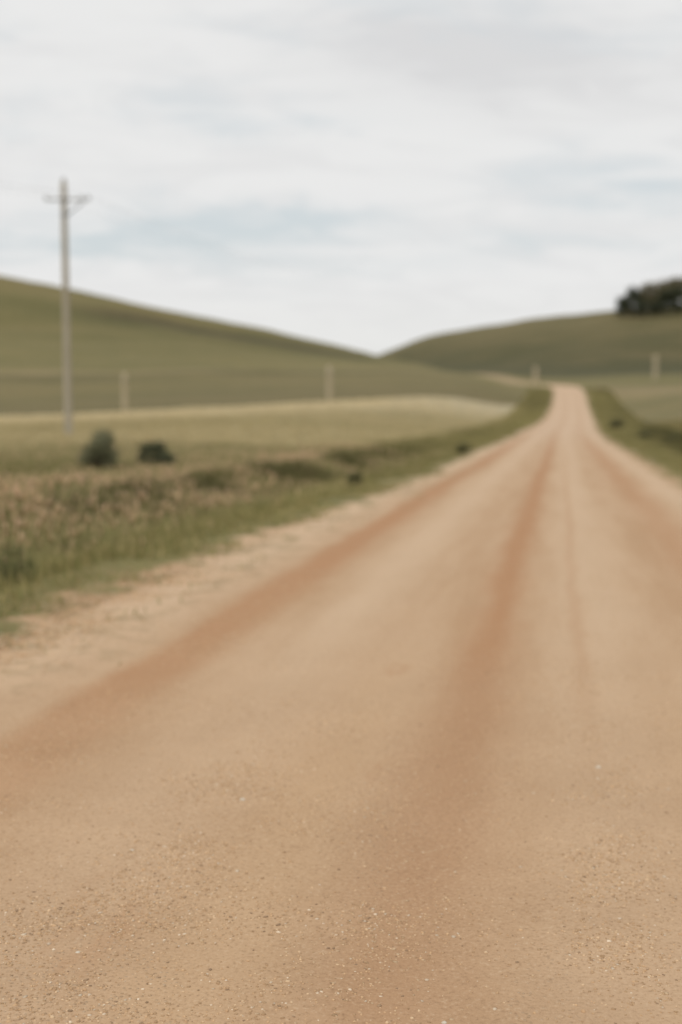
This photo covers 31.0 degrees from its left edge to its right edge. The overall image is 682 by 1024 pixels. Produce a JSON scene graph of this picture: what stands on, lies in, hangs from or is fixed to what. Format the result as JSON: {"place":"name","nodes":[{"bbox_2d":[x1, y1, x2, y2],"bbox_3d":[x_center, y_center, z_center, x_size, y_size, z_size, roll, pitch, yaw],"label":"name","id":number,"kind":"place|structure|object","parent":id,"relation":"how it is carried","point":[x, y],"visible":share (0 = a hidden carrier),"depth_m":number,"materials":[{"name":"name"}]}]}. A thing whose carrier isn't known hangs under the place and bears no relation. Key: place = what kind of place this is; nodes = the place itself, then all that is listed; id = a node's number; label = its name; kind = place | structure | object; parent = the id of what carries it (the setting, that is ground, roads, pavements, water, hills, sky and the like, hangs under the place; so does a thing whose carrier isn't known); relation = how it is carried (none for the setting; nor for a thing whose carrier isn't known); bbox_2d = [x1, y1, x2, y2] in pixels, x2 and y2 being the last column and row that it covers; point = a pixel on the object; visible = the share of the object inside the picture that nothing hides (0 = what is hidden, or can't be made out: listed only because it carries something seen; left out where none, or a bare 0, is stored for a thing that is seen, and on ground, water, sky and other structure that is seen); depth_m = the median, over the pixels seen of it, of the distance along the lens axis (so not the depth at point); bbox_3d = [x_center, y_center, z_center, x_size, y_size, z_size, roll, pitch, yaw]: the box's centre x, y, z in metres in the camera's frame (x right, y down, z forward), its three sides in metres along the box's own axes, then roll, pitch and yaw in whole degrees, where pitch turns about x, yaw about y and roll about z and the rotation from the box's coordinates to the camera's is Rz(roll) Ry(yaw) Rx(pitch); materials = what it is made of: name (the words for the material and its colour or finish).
{"place":"outdoors","nodes":[
{"label":"outdoors","id":0,"kind":"place"},
{"bbox_2d":[0,438,456,588],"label":"tall grass","id":1,"kind":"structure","parent":0,"point":[282,453],"depth_m":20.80,"materials":[{"name":"green plant"}]},
{"bbox_2d":[0,374,681,1023],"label":"dirt road","id":2,"kind":"structure","parent":0,"point":[544,508],"depth_m":5.38,"materials":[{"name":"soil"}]},
{"bbox_2d":[0,276,681,650],"bbox_3d":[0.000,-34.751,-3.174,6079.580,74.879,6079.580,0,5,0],"label":"ground","id":3,"kind":"structure","parent":0,"point":[166,358],"depth_m":276.65,"materials":[{"name":"green plant"}]},
{"bbox_2d":[0,541,40,586],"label":"shrub","id":4,"kind":"object","parent":3,"relation":"on","point":[13,563],"visible":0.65,"depth_m":11.50,"materials":[{"name":"green plant"}]},
{"bbox_2d":[44,178,89,435],"bbox_3d":[-11.315,-8.240,51.433,1.872,11.248,0.402,0,5,0],"label":"utility pole","id":5,"kind":"object","parent":3,"relation":"on","point":[68,426],"visible":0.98,"depth_m":51.33,"materials":[{"name":"grey wood"}]},
{"bbox_2d":[0,184,286,268],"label":"overhead wire","id":6,"kind":"object","parent":5,"relation":"attached to","point":[137,217],"visible":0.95,"depth_m":62.33,"materials":[{"name":"metal"}]},
{"bbox_2d":[3,190,342,274],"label":"overhead wire","id":7,"kind":"object","parent":5,"relation":"attached to","point":[140,228],"visible":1,"depth_m":69.05,"materials":[{"name":"metal"}]},
{"bbox_2d":[1,183,361,274],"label":"overhead wire","id":8,"kind":"object","parent":5,"relation":"attached to","point":[153,221],"visible":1,"depth_m":57.71,"materials":[{"name":"metal"}]},
{"bbox_2d":[74,421,123,469],"bbox_3d":[-5.927,-1.582,29.930,1.039,1.292,1.249,-5,7,-43],"label":"shrub","id":9,"kind":"object","parent":3,"relation":"on","point":[101,450],"visible":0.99,"depth_m":29.84,"materials":[{"name":"green plant"}]},
{"bbox_2d":[122,373,127,412],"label":"wooden post","id":10,"kind":"object","parent":3,"relation":"on","point":[124,394],"visible":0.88,"depth_m":87.44,"materials":[{"name":"brown wood"}]},
{"bbox_2d":[134,438,179,465],"bbox_3d":[-4.601,-1.426,30.862,1.217,0.847,1.024,0,5,0],"label":"shrub","id":11,"kind":"object","parent":3,"relation":"on","point":[162,456],"visible":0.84,"depth_m":30.83,"materials":[{"name":"green plant"}]},
{"bbox_2d":[327,366,331,401],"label":"wooden post","id":12,"kind":"object","parent":3,"relation":"on","point":[329,383],"visible":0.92,"depth_m":111.19,"materials":[{"name":"brown wood"}]},
{"bbox_2d":[0,388,681,664],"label":"verge grass","id":13,"kind":"structure","parent":3,"relation":"on","point":[607,404],"depth_m":23.81,"materials":[{"name":"green plant"}]},
{"bbox_2d":[0,396,681,483],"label":"field grass","id":14,"kind":"structure","parent":3,"relation":"on","point":[84,423],"depth_m":66.37,"materials":[{"name":"plant"}]},
{"bbox_2d":[345,470,363,484],"bbox_3d":[0.274,-0.670,25.032,0.403,0.427,0.409,0,5,0],"label":"shrub","id":15,"kind":"object","parent":3,"relation":"on","point":[353,477],"visible":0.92,"depth_m":24.99,"materials":[{"name":"green plant"}]},
{"bbox_2d":[454,443,472,453],"bbox_3d":[4.455,-2.298,44.992,0.733,0.510,0.620,-4,6,-36],"label":"shrub","id":16,"kind":"object","parent":3,"relation":"on","point":[461,448],"visible":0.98,"depth_m":44.89,"materials":[{"name":"green plant"}]},
{"bbox_2d":[533,367,537,384],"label":"wooden post","id":17,"kind":"object","parent":3,"relation":"on","point":[535,379],"visible":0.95,"depth_m":260.13,"materials":[{"name":"brown wood"}]},
{"bbox_2d":[607,417,624,428],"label":"shrub","id":18,"kind":"object","parent":3,"relation":"on","point":[615,424],"visible":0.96,"depth_m":99.68,"materials":[{"name":"green plant"}]},
{"bbox_2d":[614,296,625,315],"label":"hill tree","id":19,"kind":"object","parent":3,"relation":"on","point":[618,311],"visible":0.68,"depth_m":578.48,"materials":[{"name":"green plant"}]},
{"bbox_2d":[615,285,646,316],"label":"hill tree","id":20,"kind":"object","parent":3,"relation":"on","point":[631,297],"visible":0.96,"depth_m":572.22,"materials":[{"name":"green plant"}]},
{"bbox_2d":[634,298,650,317],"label":"hill tree","id":21,"kind":"object","parent":3,"relation":"on","point":[641,305],"visible":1,"depth_m":567.46,"materials":[{"name":"green plant"}]},
{"bbox_2d":[633,281,652,307],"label":"hill tree","id":22,"kind":"object","parent":3,"relation":"on","point":[644,286],"visible":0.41,"depth_m":600.97,"materials":[{"name":"green plant"}]},
{"bbox_2d":[635,430,652,437],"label":"shrub","id":23,"kind":"object","parent":3,"relation":"on","point":[645,434],"visible":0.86,"depth_m":74.67,"materials":[{"name":"green plant"}]},
{"bbox_2d":[646,300,661,313],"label":"hill tree","id":24,"kind":"object","parent":3,"relation":"on","point":[652,311],"visible":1,"depth_m":570.14,"materials":[{"name":"green plant"}]},
{"bbox_2d":[643,281,666,304],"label":"hill tree","id":25,"kind":"object","parent":3,"relation":"on","point":[653,295],"visible":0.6,"depth_m":601.94,"materials":[{"name":"green plant"}]},
{"bbox_2d":[653,355,657,379],"bbox_3d":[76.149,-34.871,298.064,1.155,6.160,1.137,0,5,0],"label":"wooden post","id":26,"kind":"object","parent":3,"relation":"on","point":[655,367],"visible":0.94,"depth_m":297.65,"materials":[{"name":"brown wood"}]},
{"bbox_2d":[655,277,669,304],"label":"hill tree","id":27,"kind":"object","parent":3,"relation":"on","point":[662,282],"visible":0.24,"depth_m":605.36,"materials":[{"name":"green plant"}]},
{"bbox_2d":[651,286,679,314],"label":"hill tree","id":28,"kind":"object","parent":3,"relation":"on","point":[664,297],"visible":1,"depth_m":568.07,"materials":[{"name":"green plant"}]},
{"bbox_2d":[663,276,681,301],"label":"hill tree","id":29,"kind":"object","parent":3,"relation":"on","point":[676,282],"visible":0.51,"depth_m":602.07,"materials":[{"name":"green plant"}]},
{"bbox_2d":[664,432,681,443],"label":"shrub","id":30,"kind":"object","parent":3,"relation":"on","point":[673,437],"visible":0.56,"depth_m":59.82,"materials":[{"name":"green plant"}]},
{"bbox_2d":[667,285,681,313],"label":"hill tree","id":31,"kind":"object","parent":3,"relation":"on","point":[678,294],"visible":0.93,"depth_m":569.54,"materials":[{"name":"green plant"}]},
{"bbox_2d":[0,0,681,354],"label":"sky","id":32,"kind":"structure","parent":0,"point":[481,163],"materials":[{"name":"white"}]}
]}

